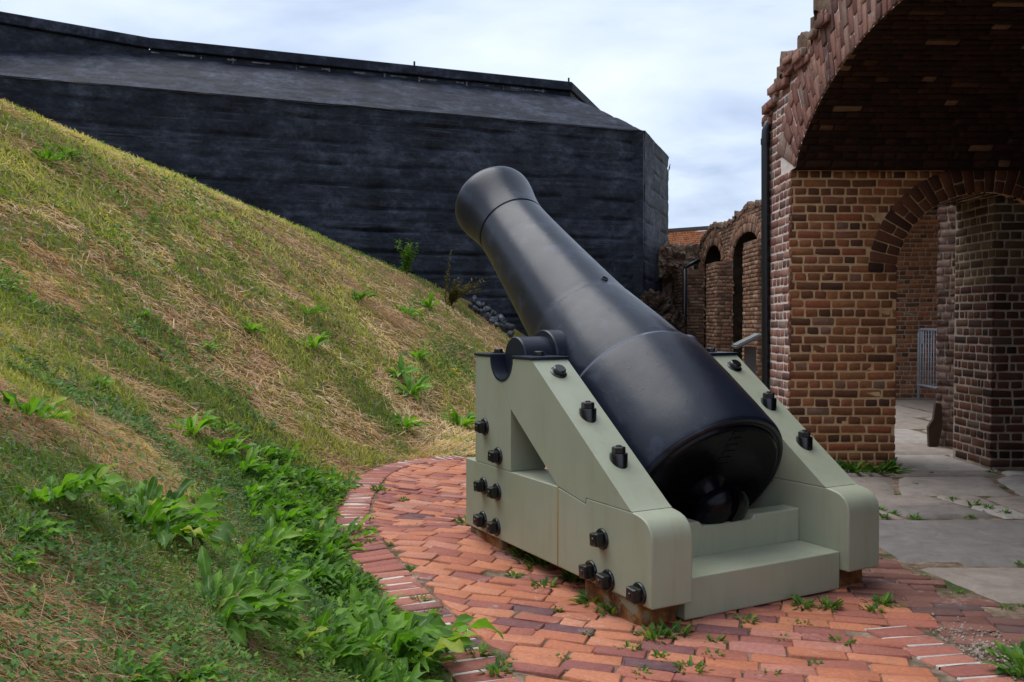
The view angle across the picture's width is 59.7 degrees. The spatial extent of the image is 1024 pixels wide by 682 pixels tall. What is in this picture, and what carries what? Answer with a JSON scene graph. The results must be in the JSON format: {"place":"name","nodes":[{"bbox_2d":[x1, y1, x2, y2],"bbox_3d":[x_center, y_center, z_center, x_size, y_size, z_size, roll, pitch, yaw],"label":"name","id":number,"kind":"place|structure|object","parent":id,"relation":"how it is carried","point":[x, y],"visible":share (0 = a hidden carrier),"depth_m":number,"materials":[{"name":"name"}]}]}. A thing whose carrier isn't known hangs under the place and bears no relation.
{"place":"outdoors","nodes":[
{"label":"outdoors","id":0,"kind":"place"},
{"bbox_2d":[0,99,525,681],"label":"grass slope","id":1,"kind":"structure","parent":0,"point":[210,232],"depth_m":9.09,"materials":[{"name":"green plant"}]},
{"bbox_2d":[0,544,43,581],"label":"leafy weed","id":2,"kind":"object","parent":1,"relation":"on","point":[31,562],"visible":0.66,"depth_m":1.87,"materials":[{"name":"green plant"}]},
{"bbox_2d":[0,390,75,423],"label":"leafy weed","id":3,"kind":"object","parent":1,"relation":"on","point":[36,405],"visible":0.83,"depth_m":3.23,"materials":[{"name":"green plant"}]},
{"bbox_2d":[0,505,77,554],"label":"leafy weed","id":4,"kind":"object","parent":1,"relation":"on","point":[60,529],"visible":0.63,"depth_m":2.08,"materials":[{"name":"green plant"}]},
{"bbox_2d":[28,147,67,163],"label":"leafy weed","id":5,"kind":"object","parent":1,"relation":"on","point":[53,156],"visible":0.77,"depth_m":9.39,"materials":[{"name":"green plant"}]},
{"bbox_2d":[8,463,126,508],"bbox_3d":[-1.268,0.406,2.431,0.411,0.090,0.422,-16,-2,11],"label":"leafy weed","id":6,"kind":"object","parent":1,"relation":"on","point":[75,488],"visible":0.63,"depth_m":2.40,"materials":[{"name":"green plant"}]},
{"bbox_2d":[86,646,172,681],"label":"leafy weed","id":7,"kind":"object","parent":1,"relation":"on","point":[152,667],"visible":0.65,"depth_m":1.70,"materials":[{"name":"green plant"}]},
{"bbox_2d":[63,472,237,552],"bbox_3d":[-1.201,0.544,2.933,0.631,0.141,0.649,17,-2,-11],"label":"leafy weed","id":8,"kind":"object","parent":1,"relation":"on","point":[174,504],"visible":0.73,"depth_m":2.95,"materials":[{"name":"green plant"}]},
{"bbox_2d":[166,409,219,435],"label":"leafy weed","id":9,"kind":"object","parent":1,"relation":"on","point":[190,424],"visible":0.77,"depth_m":5.68,"materials":[{"name":"green plant"}]},
{"bbox_2d":[165,662,225,681],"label":"leafy weed","id":10,"kind":"object","parent":1,"relation":"on","point":[209,671],"visible":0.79,"depth_m":1.85,"materials":[{"name":"green plant"}]},
{"bbox_2d":[185,486,230,503],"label":"leafy weed","id":11,"kind":"object","parent":1,"relation":"on","point":[211,492],"visible":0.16,"depth_m":4.02,"materials":[{"name":"green plant"}]},
{"bbox_2d":[201,439,241,457],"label":"leafy weed","id":12,"kind":"object","parent":1,"relation":"on","point":[222,446],"visible":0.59,"depth_m":5.54,"materials":[{"name":"green plant"}]},
{"bbox_2d":[207,420,242,432],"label":"leafy weed","id":13,"kind":"object","parent":1,"relation":"on","point":[221,424],"visible":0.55,"depth_m":6.07,"materials":[{"name":"green plant"}]},
{"bbox_2d":[204,432,256,449],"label":"leafy weed","id":14,"kind":"object","parent":1,"relation":"on","point":[233,441],"visible":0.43,"depth_m":5.74,"materials":[{"name":"green plant"}]},
{"bbox_2d":[167,545,312,646],"bbox_3d":[-0.816,0.713,2.446,0.533,0.111,0.538,1,18,28],"label":"leafy weed","id":15,"kind":"object","parent":1,"relation":"on","point":[243,603],"visible":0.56,"depth_m":2.48,"materials":[{"name":"green plant"}]},
{"bbox_2d":[225,445,269,475],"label":"leafy weed","id":16,"kind":"object","parent":1,"relation":"on","point":[252,460],"visible":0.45,"depth_m":5.70,"materials":[{"name":"green plant"}]},
{"bbox_2d":[222,461,274,474],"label":"leafy weed","id":17,"kind":"object","parent":1,"relation":"on","point":[243,465],"visible":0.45,"depth_m":5.54,"materials":[{"name":"green plant"}]},
{"bbox_2d":[219,525,285,558],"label":"leafy weed","id":18,"kind":"object","parent":1,"relation":"on","point":[251,542],"visible":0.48,"depth_m":3.48,"materials":[{"name":"green plant"}]},
{"bbox_2d":[0,99,509,681],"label":"green grass","id":19,"kind":"structure","parent":1,"relation":"on","point":[42,391],"depth_m":7.24,"materials":[{"name":"green plant"}]},
{"bbox_2d":[0,130,510,681],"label":"clover","id":20,"kind":"object","parent":1,"relation":"on","point":[112,600],"visible":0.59,"depth_m":2.73,"materials":[{"name":"green plant"}]},
{"bbox_2d":[241,483,271,495],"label":"leafy weed","id":21,"kind":"object","parent":1,"relation":"on","point":[253,488],"visible":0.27,"depth_m":5.07,"materials":[{"name":"green plant"}]},
{"bbox_2d":[231,496,292,511],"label":"leafy weed","id":22,"kind":"object","parent":1,"relation":"on","point":[268,502],"visible":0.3,"depth_m":4.81,"materials":[{"name":"green plant"}]},
{"bbox_2d":[243,443,288,457],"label":"leafy weed","id":23,"kind":"object","parent":1,"relation":"on","point":[270,451],"visible":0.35,"depth_m":6.14,"materials":[{"name":"green plant"}]},
{"bbox_2d":[219,571,313,630],"bbox_3d":[-0.805,0.792,2.779,0.454,0.110,0.430,19,12,33],"label":"leafy weed","id":24,"kind":"object","parent":1,"relation":"on","point":[299,577],"visible":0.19,"depth_m":2.83,"materials":[{"name":"green plant"}]},
{"bbox_2d":[228,557,314,590],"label":"leafy weed","id":25,"kind":"object","parent":1,"relation":"on","point":[271,570],"visible":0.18,"depth_m":3.17,"materials":[{"name":"green plant"}]},
{"bbox_2d":[247,516,303,555],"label":"leafy weed","id":26,"kind":"object","parent":1,"relation":"on","point":[280,535],"visible":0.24,"depth_m":4.13,"materials":[{"name":"green plant"}]},
{"bbox_2d":[257,503,297,526],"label":"leafy weed","id":27,"kind":"object","parent":1,"relation":"on","point":[267,513],"visible":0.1,"depth_m":4.69,"materials":[{"name":"green plant"}]},
{"bbox_2d":[264,481,302,505],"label":"leafy weed","id":28,"kind":"object","parent":1,"relation":"on","point":[272,487],"visible":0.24,"depth_m":5.22,"materials":[{"name":"green plant"}]},
{"bbox_2d":[260,441,306,463],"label":"leafy weed","id":29,"kind":"object","parent":1,"relation":"on","point":[296,446],"visible":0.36,"depth_m":6.33,"materials":[{"name":"green plant"}]},
{"bbox_2d":[237,609,333,665],"bbox_3d":[-0.681,0.850,2.610,0.340,0.081,0.323,16,1,-3],"label":"leafy weed","id":30,"kind":"object","parent":1,"relation":"on","point":[299,633],"visible":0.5,"depth_m":2.63,"materials":[{"name":"green plant"}]},
{"bbox_2d":[267,539,312,565],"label":"leafy weed","id":31,"kind":"object","parent":1,"relation":"on","point":[291,546],"visible":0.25,"depth_m":4.01,"materials":[{"name":"green plant"}]},
{"bbox_2d":[270,507,313,525],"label":"leafy weed","id":32,"kind":"object","parent":1,"relation":"on","point":[292,513],"visible":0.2,"depth_m":4.72,"materials":[{"name":"green plant"}]},
{"bbox_2d":[277,458,309,488],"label":"leafy weed","id":33,"kind":"object","parent":1,"relation":"on","point":[292,469],"visible":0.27,"depth_m":5.98,"materials":[{"name":"green plant"}]},
{"bbox_2d":[263,520,328,547],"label":"leafy weed","id":34,"kind":"object","parent":1,"relation":"on","point":[284,523],"visible":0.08,"depth_m":4.34,"materials":[{"name":"green plant"}]},
{"bbox_2d":[263,527,331,546],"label":"leafy weed","id":35,"kind":"object","parent":1,"relation":"on","point":[307,538],"visible":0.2,"depth_m":4.31,"materials":[{"name":"green plant"}]},
{"bbox_2d":[294,331,330,348],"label":"leafy weed","id":36,"kind":"object","parent":1,"relation":"on","point":[316,340],"visible":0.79,"depth_m":9.48,"materials":[{"name":"green plant"}]},
{"bbox_2d":[279,557,345,581],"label":"leafy weed","id":37,"kind":"object","parent":1,"relation":"on","point":[319,573],"visible":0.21,"depth_m":3.83,"materials":[{"name":"green plant"}]},
{"bbox_2d":[276,557,349,601],"bbox_3d":[-0.872,1.012,3.793,0.368,0.152,0.396,0,1,-13],"label":"leafy weed","id":38,"kind":"object","parent":1,"relation":"on","point":[339,567],"visible":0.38,"depth_m":3.83,"materials":[{"name":"green plant"}]},
{"bbox_2d":[301,496,326,524],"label":"leafy weed","id":39,"kind":"object","parent":1,"relation":"on","point":[318,516],"visible":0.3,"depth_m":5.17,"materials":[{"name":"green plant"}]},
{"bbox_2d":[287,468,341,483],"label":"leafy weed","id":40,"kind":"object","parent":1,"relation":"on","point":[324,477],"visible":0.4,"depth_m":6.07,"materials":[{"name":"green plant"}]},
{"bbox_2d":[300,533,334,560],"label":"leafy weed","id":41,"kind":"object","parent":1,"relation":"on","point":[324,538],"visible":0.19,"depth_m":4.32,"materials":[{"name":"green plant"}]},
{"bbox_2d":[294,553,345,585],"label":"leafy weed","id":42,"kind":"object","parent":1,"relation":"on","point":[319,558],"visible":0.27,"depth_m":3.91,"materials":[{"name":"green plant"}]},
{"bbox_2d":[295,485,346,508],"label":"leafy weed","id":43,"kind":"object","parent":1,"relation":"on","point":[323,489],"visible":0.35,"depth_m":5.92,"materials":[{"name":"green plant"}]},
{"bbox_2d":[292,600,354,647],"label":"leafy weed","id":44,"kind":"object","parent":1,"relation":"on","point":[321,620],"visible":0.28,"depth_m":2.85,"materials":[{"name":"green plant"}]},
{"bbox_2d":[299,595,357,638],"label":"leafy weed","id":45,"kind":"object","parent":1,"relation":"on","point":[315,613],"visible":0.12,"depth_m":3.05,"materials":[{"name":"green plant"}]},
{"bbox_2d":[296,538,363,572],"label":"leafy weed","id":46,"kind":"object","parent":1,"relation":"on","point":[335,557],"visible":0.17,"depth_m":4.38,"materials":[{"name":"green plant"}]},
{"bbox_2d":[298,514,366,551],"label":"leafy weed","id":47,"kind":"object","parent":1,"relation":"on","point":[329,523],"visible":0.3,"depth_m":4.89,"materials":[{"name":"green plant"}]},
{"bbox_2d":[0,11,669,335],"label":"concrete battery","id":48,"kind":"object","parent":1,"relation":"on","point":[374,159],"visible":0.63,"depth_m":17.97,"materials":[{"name":"black concrete"}]},
{"bbox_2d":[294,624,381,681],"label":"leafy weed","id":49,"kind":"object","parent":1,"relation":"on","point":[351,649],"visible":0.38,"depth_m":2.69,"materials":[{"name":"green plant"}]},
{"bbox_2d":[292,619,394,666],"bbox_3d":[-0.585,0.935,2.759,0.437,0.112,0.414,-15,1,3],"label":"leafy weed","id":50,"kind":"object","parent":1,"relation":"on","point":[336,640],"visible":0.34,"depth_m":2.79,"materials":[{"name":"green plant"}]},
{"bbox_2d":[329,466,362,488],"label":"leafy weed","id":51,"kind":"object","parent":1,"relation":"on","point":[348,482],"visible":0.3,"depth_m":6.64,"materials":[{"name":"green plant"}]},
{"bbox_2d":[327,571,374,593],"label":"leafy weed","id":52,"kind":"object","parent":1,"relation":"on","point":[362,580],"visible":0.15,"depth_m":3.93,"materials":[{"name":"green plant"}]},
{"bbox_2d":[333,596,378,615],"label":"leafy weed","id":53,"kind":"object","parent":1,"relation":"on","point":[370,607],"visible":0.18,"depth_m":3.52,"materials":[{"name":"green plant"}]},
{"bbox_2d":[335,649,392,681],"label":"leafy weed","id":54,"kind":"object","parent":1,"relation":"on","point":[368,667],"visible":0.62,"depth_m":2.69,"materials":[{"name":"green plant"}]},
{"bbox_2d":[347,617,389,647],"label":"leafy weed","id":55,"kind":"object","parent":1,"relation":"on","point":[379,635],"visible":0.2,"depth_m":3.18,"materials":[{"name":"green plant"}]},
{"bbox_2d":[342,583,396,624],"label":"leafy weed","id":56,"kind":"object","parent":1,"relation":"on","point":[377,601],"visible":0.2,"depth_m":3.67,"materials":[{"name":"green plant"}]},
{"bbox_2d":[360,660,400,681],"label":"leafy weed","id":57,"kind":"object","parent":1,"relation":"on","point":[386,677],"visible":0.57,"depth_m":2.70,"materials":[{"name":"green plant"}]},
{"bbox_2d":[357,650,427,681],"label":"leafy weed","id":58,"kind":"object","parent":1,"relation":"on","point":[411,678],"visible":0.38,"depth_m":2.75,"materials":[{"name":"green plant"}]},
{"bbox_2d":[385,353,422,376],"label":"leafy weed","id":59,"kind":"object","parent":1,"relation":"on","point":[406,370],"visible":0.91,"depth_m":10.62,"materials":[{"name":"green plant"}]},
{"bbox_2d":[394,238,418,275],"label":"tall weed","id":60,"kind":"object","parent":1,"relation":"on","point":[406,261],"visible":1,"depth_m":16.25,"materials":[{"name":"green plant"}]},
{"bbox_2d":[371,647,443,681],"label":"leafy weed","id":61,"kind":"object","parent":1,"relation":"on","point":[380,657],"visible":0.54,"depth_m":2.82,"materials":[{"name":"green plant"}]},
{"bbox_2d":[390,410,431,427],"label":"leafy weed","id":62,"kind":"object","parent":1,"relation":"on","point":[407,422],"visible":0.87,"depth_m":9.03,"materials":[{"name":"green plant"}]},
{"bbox_2d":[389,372,433,401],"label":"leafy weed","id":63,"kind":"object","parent":1,"relation":"on","point":[418,385],"visible":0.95,"depth_m":10.27,"materials":[{"name":"green plant"}]},
{"bbox_2d":[382,649,440,669],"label":"leafy weed","id":64,"kind":"object","parent":1,"relation":"on","point":[428,659],"visible":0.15,"depth_m":3.01,"materials":[{"name":"green plant"}]},
{"bbox_2d":[333,598,503,671],"bbox_3d":[-0.466,1.042,3.184,0.899,0.194,0.839,-1,-9,-31],"label":"leafy weed","id":65,"kind":"object","parent":1,"relation":"on","point":[431,632],"visible":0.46,"depth_m":3.21,"materials":[{"name":"green plant"}]},
{"bbox_2d":[391,651,456,676],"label":"leafy weed","id":66,"kind":"object","parent":1,"relation":"on","point":[431,665],"visible":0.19,"depth_m":3.06,"materials":[{"name":"green plant"}]},
{"bbox_2d":[437,402,475,427],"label":"leafy weed","id":67,"kind":"object","parent":1,"relation":"on","point":[457,418],"visible":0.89,"depth_m":10.11,"materials":[{"name":"green plant"}]},
{"bbox_2d":[445,277,486,305],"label":"tall weed","id":68,"kind":"object","parent":1,"relation":"on","point":[452,297],"visible":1,"depth_m":16.44,"materials":[{"name":"plant"}]},
{"bbox_2d":[0,0,813,230],"label":"sky","id":69,"kind":"structure","parent":0,"point":[695,76],"materials":[{"name":"white"}]},
{"bbox_2d":[333,456,1023,681],"bbox_3d":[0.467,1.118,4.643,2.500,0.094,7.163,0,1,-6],"label":"brick paving","id":70,"kind":"structure","parent":0,"point":[442,499],"depth_m":3.65,"materials":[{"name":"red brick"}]},
{"bbox_2d":[511,553,548,567],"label":"joint weed","id":71,"kind":"object","parent":70,"relation":"on","point":[534,559],"visible":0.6,"depth_m":4.49,"materials":[{"name":"green plant"}]},
{"bbox_2d":[566,589,597,605],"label":"joint weed","id":72,"kind":"object","parent":70,"relation":"on","point":[582,596],"visible":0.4,"depth_m":3.92,"materials":[{"name":"green plant"}]},
{"bbox_2d":[593,595,617,615],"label":"joint weed","id":73,"kind":"object","parent":70,"relation":"on","point":[612,610],"visible":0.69,"depth_m":3.77,"materials":[{"name":"green plant"}]},
{"bbox_2d":[630,622,675,644],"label":"joint weed","id":74,"kind":"object","parent":70,"relation":"on","point":[652,635],"visible":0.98,"depth_m":3.52,"materials":[{"name":"green plant"}]},
{"bbox_2d":[466,348,878,626],"bbox_3d":[0.725,0.595,4.577,1.429,1.092,1.701,-1,2,-29],"label":"gun carriage","id":75,"kind":"object","parent":70,"relation":"on","point":[591,505],"visible":0.69,"depth_m":4.11,"materials":[{"name":"green paint"}]},
{"bbox_2d":[455,166,782,523],"bbox_3d":[0.411,-0.064,5.141,1.164,2.175,2.616,-1,2,-29],"label":"cannon barrel","id":76,"kind":"object","parent":75,"relation":"on","point":[695,425],"visible":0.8,"depth_m":4.36,"materials":[{"name":"black paint"}]},
{"bbox_2d":[652,618,694,640],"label":"joint weed","id":77,"kind":"object","parent":70,"relation":"on","point":[685,629],"visible":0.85,"depth_m":3.55,"materials":[{"name":"green plant"}]},
{"bbox_2d":[340,455,1006,681],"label":"kerb joint mortar","id":78,"kind":"object","parent":70,"relation":"on","point":[866,629],"visible":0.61,"depth_m":3.47,"materials":[{"name":"grey concrete"}]},
{"bbox_2d":[336,455,1022,681],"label":"brick kerb","id":79,"kind":"structure","parent":70,"relation":"on","point":[378,558],"depth_m":3.83,"materials":[{"name":"red brick"}]},
{"bbox_2d":[332,514,377,543],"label":"leafy weed","id":80,"kind":"object","parent":79,"relation":"on","point":[358,527],"visible":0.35,"depth_m":5.17,"materials":[{"name":"green plant"}]},
{"bbox_2d":[463,642,501,658],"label":"joint weed","id":81,"kind":"object","parent":79,"relation":"on","point":[484,646],"visible":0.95,"depth_m":3.34,"materials":[{"name":"green plant"}]},
{"bbox_2d":[475,656,513,677],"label":"joint weed","id":82,"kind":"object","parent":79,"relation":"on","point":[493,667],"visible":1,"depth_m":3.16,"materials":[{"name":"green plant"}]},
{"bbox_2d":[671,654,713,674],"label":"joint weed","id":83,"kind":"object","parent":70,"relation":"on","point":[699,664],"visible":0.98,"depth_m":3.19,"materials":[{"name":"green plant"}]},
{"bbox_2d":[790,593,820,611],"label":"joint weed","id":84,"kind":"object","parent":70,"relation":"on","point":[808,603],"visible":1,"depth_m":3.88,"materials":[{"name":"green plant"}]},
{"bbox_2d":[813,595,843,610],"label":"joint weed","id":85,"kind":"object","parent":70,"relation":"on","point":[827,603],"visible":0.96,"depth_m":3.85,"materials":[{"name":"green plant"}]},
{"bbox_2d":[861,591,907,608],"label":"joint weed","id":86,"kind":"object","parent":70,"relation":"on","point":[885,598],"visible":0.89,"depth_m":3.92,"materials":[{"name":"green plant"}]},
{"bbox_2d":[930,612,1016,681],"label":"gravel","id":87,"kind":"structure","parent":70,"relation":"on","point":[978,649],"depth_m":3.40,"materials":[{"name":"grey gravel"}]},
{"bbox_2d":[980,639,1023,674],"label":"joint weed","id":88,"kind":"object","parent":87,"relation":"on","point":[1016,652],"visible":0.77,"depth_m":3.24,"materials":[{"name":"green plant"}]},
{"bbox_2d":[994,660,1023,678],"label":"joint weed","id":89,"kind":"object","parent":70,"relation":"on","point":[1017,669],"visible":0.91,"depth_m":3.13,"materials":[{"name":"green plant"}]},
{"bbox_2d":[844,399,1023,603],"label":"flagstone pavement","id":90,"kind":"structure","parent":0,"point":[984,543],"depth_m":5.71,"materials":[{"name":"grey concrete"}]},
{"bbox_2d":[731,333,760,374],"bbox_3d":[3.420,0.414,13.014,0.385,1.054,0.620,0,1,8],"label":"wayside sign","id":91,"kind":"object","parent":90,"relation":"on","point":[750,357],"visible":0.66,"depth_m":12.95,"materials":[{"name":"grey metal"}]},
{"bbox_2d":[837,460,882,473],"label":"joint weed","id":92,"kind":"object","parent":90,"relation":"on","point":[849,467],"visible":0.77,"depth_m":7.26,"materials":[{"name":"green plant"}]},
{"bbox_2d":[856,457,901,473],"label":"joint weed","id":93,"kind":"object","parent":90,"relation":"on","point":[893,460],"visible":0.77,"depth_m":7.30,"materials":[{"name":"green plant"}]},
{"bbox_2d":[761,0,1023,470],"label":"brick casemate","id":94,"kind":"object","parent":90,"relation":"on","point":[893,122],"visible":0.91,"depth_m":7.38,"materials":[{"name":"brick"}]},
{"bbox_2d":[761,120,771,389],"bbox_3d":[2.305,-0.465,7.961,0.190,3.076,0.084,0,1,0],"label":"downpipe","id":95,"kind":"object","parent":94,"relation":"attached to","point":[765,251],"visible":0.69,"depth_m":7.93,"materials":[{"name":"black metal"}]},
{"bbox_2d":[895,205,938,398],"bbox_3d":[6.900,-0.735,11.581,5.200,3.500,6.190,0,1,0],"label":"brick chamber","id":96,"kind":"object","parent":90,"relation":"on","point":[916,290],"visible":0.09,"depth_m":14.10,"materials":[{"name":"brown brick"}]},
{"bbox_2d":[917,328,936,399],"bbox_3d":[6.218,0.374,13.015,0.039,1.114,1.538,0,1,4],"label":"crowd barrier","id":97,"kind":"object","parent":90,"relation":"on","point":[920,339],"visible":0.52,"depth_m":13.56,"materials":[{"name":"grey metal"}]},
{"bbox_2d":[927,402,942,446],"bbox_3d":[4.120,0.815,8.702,0.140,0.438,0.040,0,1,0],"label":"broken plank","id":98,"kind":"object","parent":90,"relation":"on","point":[934,427],"visible":1,"depth_m":8.68,"materials":[{"name":"brown wood"}]},
{"bbox_2d":[936,204,955,448],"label":"broken pier","id":99,"kind":"structure","parent":90,"relation":"on","point":[946,305],"depth_m":8.68,"materials":[{"name":"brick"}]},
{"bbox_2d":[847,556,1023,647],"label":"old brick paving","id":100,"kind":"structure","parent":0,"point":[885,575],"depth_m":3.91,"materials":[{"name":"red brick"}]},
{"label":"ground","id":101,"kind":"structure","parent":0,"visible":0},
{"bbox_2d":[640,288,685,333],"bbox_3d":[2.747,0.056,19.574,2.351,2.420,1.729,0,1,0],"label":"rubble heap","id":102,"kind":"object","parent":101,"relation":"on","point":[657,302],"visible":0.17,"depth_m":19.50,"materials":[{"name":"brown brick"}]},
{"bbox_2d":[668,226,708,244],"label":"red brick wall","id":103,"kind":"structure","parent":101,"relation":"on","point":[685,236],"depth_m":31.96,"materials":[{"name":"brick"}]},
{"bbox_2d":[658,200,761,381],"bbox_3d":[5.219,-0.772,19.247,4.162,3.950,9.325,0,1,0],"label":"ruined arcade","id":104,"kind":"object","parent":101,"relation":"on","point":[724,295],"visible":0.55,"depth_m":18.24,"materials":[{"name":"brick"}]},
{"bbox_2d":[682,258,700,334],"bbox_3d":[4.161,-0.588,20.692,0.419,2.665,0.099,0,1,0],"label":"downpipe","id":105,"kind":"object","parent":104,"relation":"attached to","point":[684,289],"visible":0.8,"depth_m":20.64,"materials":[{"name":"black metal"}]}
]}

